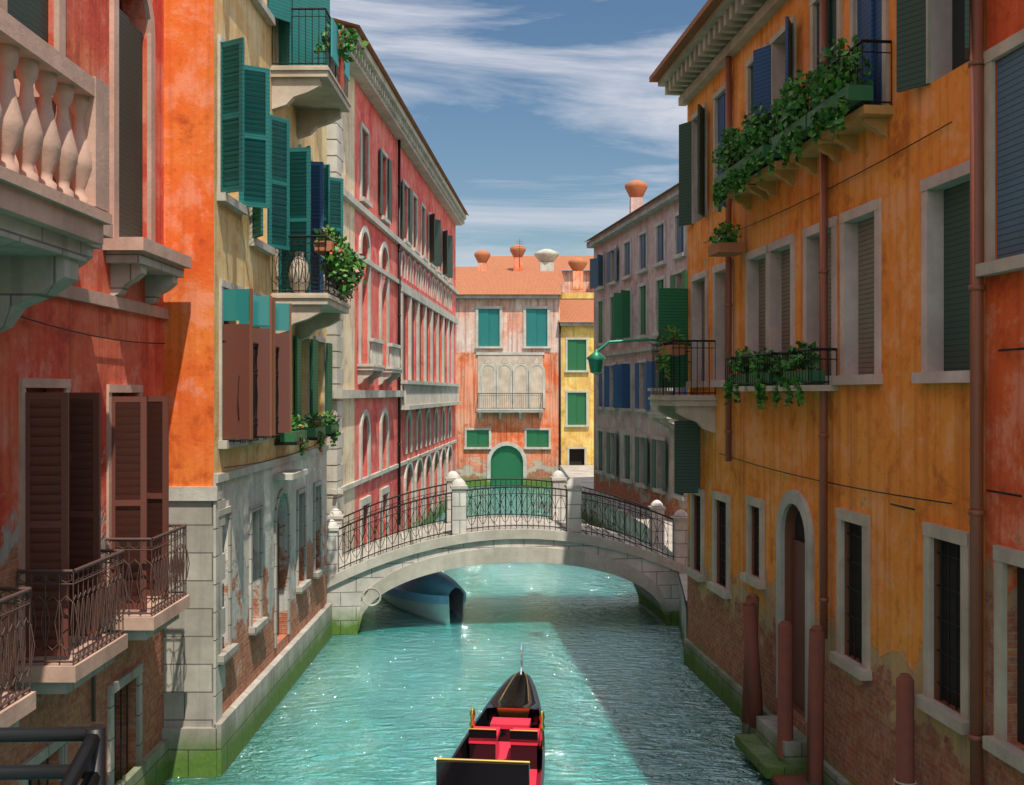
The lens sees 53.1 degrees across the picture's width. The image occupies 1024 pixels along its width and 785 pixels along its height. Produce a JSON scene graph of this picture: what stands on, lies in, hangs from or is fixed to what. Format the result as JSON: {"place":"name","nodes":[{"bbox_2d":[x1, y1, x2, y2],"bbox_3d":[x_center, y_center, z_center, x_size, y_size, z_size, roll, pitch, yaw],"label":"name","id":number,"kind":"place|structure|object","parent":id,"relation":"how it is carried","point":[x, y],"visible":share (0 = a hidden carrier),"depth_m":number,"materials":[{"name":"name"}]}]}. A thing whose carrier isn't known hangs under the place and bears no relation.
{"place":"outdoors","nodes":[
{"label":"outdoors","id":0,"kind":"place"},
{"bbox_2d":[163,486,773,784],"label":"canal water","id":1,"kind":"structure","parent":0,"point":[389,694],"depth_m":18.77,"materials":[{"name":"teal liquid"}]},
{"bbox_2d":[0,0,191,784],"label":"salmon building","id":2,"kind":"structure","parent":1,"relation":"on","point":[91,608],"depth_m":11.34,"materials":[{"name":"paint"}]},
{"bbox_2d":[0,724,105,784],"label":"railing","id":3,"kind":"object","parent":2,"relation":"on","point":[87,765],"visible":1,"depth_m":2.98,"materials":[{"name":"black metal"}]},
{"bbox_2d":[162,0,351,777],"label":"cream building","id":4,"kind":"structure","parent":1,"relation":"in","point":[256,101],"depth_m":15.98,"materials":[{"name":"orange paint"}]},
{"bbox_2d":[314,23,368,302],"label":"hanging flowers","id":5,"kind":"object","parent":4,"relation":"attached to","point":[349,277],"visible":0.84,"depth_m":19.08,"materials":[{"name":"green plant"}]},
{"bbox_2d":[21,121,951,503],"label":"roof aerials and cables","id":6,"kind":"object","parent":4,"relation":"attached to","point":[519,265],"visible":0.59,"depth_m":12.88,"materials":[{"name":"black metal"}]},
{"bbox_2d":[327,18,468,552],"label":"red palazzo","id":7,"kind":"structure","parent":1,"relation":"in","point":[391,337],"depth_m":32.95,"materials":[{"name":"paint"}]},
{"bbox_2d":[382,572,465,625],"bbox_3d":[-2.345,5.047,26.430,1.737,1.146,4.911,0,0,-28],"label":"covered motor boat","id":8,"kind":"object","parent":1,"relation":"on","point":[436,597],"visible":0.62,"depth_m":24.97,"materials":[{"name":"blue metal"}]},
{"bbox_2d":[436,643,544,784],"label":"gondola","id":9,"kind":"object","parent":1,"relation":"on","point":[502,742],"visible":1,"depth_m":14.84,"materials":[{"name":"black paint"}]},
{"bbox_2d":[327,470,686,634],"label":"bridge","id":10,"kind":"structure","parent":1,"relation":"in","point":[362,578],"depth_m":23.87,"materials":[{"name":"grey stone"}]},
{"bbox_2d":[456,244,593,485],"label":"building","id":11,"kind":"structure","parent":1,"relation":"in","point":[524,351],"depth_m":60.00,"materials":[{"name":"orange paint"}]},
{"bbox_2d":[330,0,707,266],"label":"sky","id":12,"kind":"structure","parent":0,"point":[539,115],"materials":[{"name":"blue"}]},
{"bbox_2d":[559,465,686,647],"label":"quay","id":13,"kind":"structure","parent":0,"point":[583,475],"depth_m":37.52,"materials":[{"name":"stone"}]},
{"bbox_2d":[583,180,686,516],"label":"grey building","id":14,"kind":"structure","parent":13,"relation":"on","point":[638,260],"depth_m":38.72,"materials":[{"name":"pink paint"}]},
{"label":"ground surface","id":15,"kind":"structure","parent":0,"visible":0},
{"bbox_2d":[587,0,1023,784],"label":"orange building","id":16,"kind":"structure","parent":15,"relation":"on","point":[865,330],"depth_m":12.85,"materials":[{"name":"paint"}]},
{"bbox_2d":[741,593,916,784],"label":"mooring posts","id":17,"kind":"object","parent":15,"relation":"on","point":[752,705],"visible":0.89,"depth_m":13.58,"materials":[{"name":"wood"}]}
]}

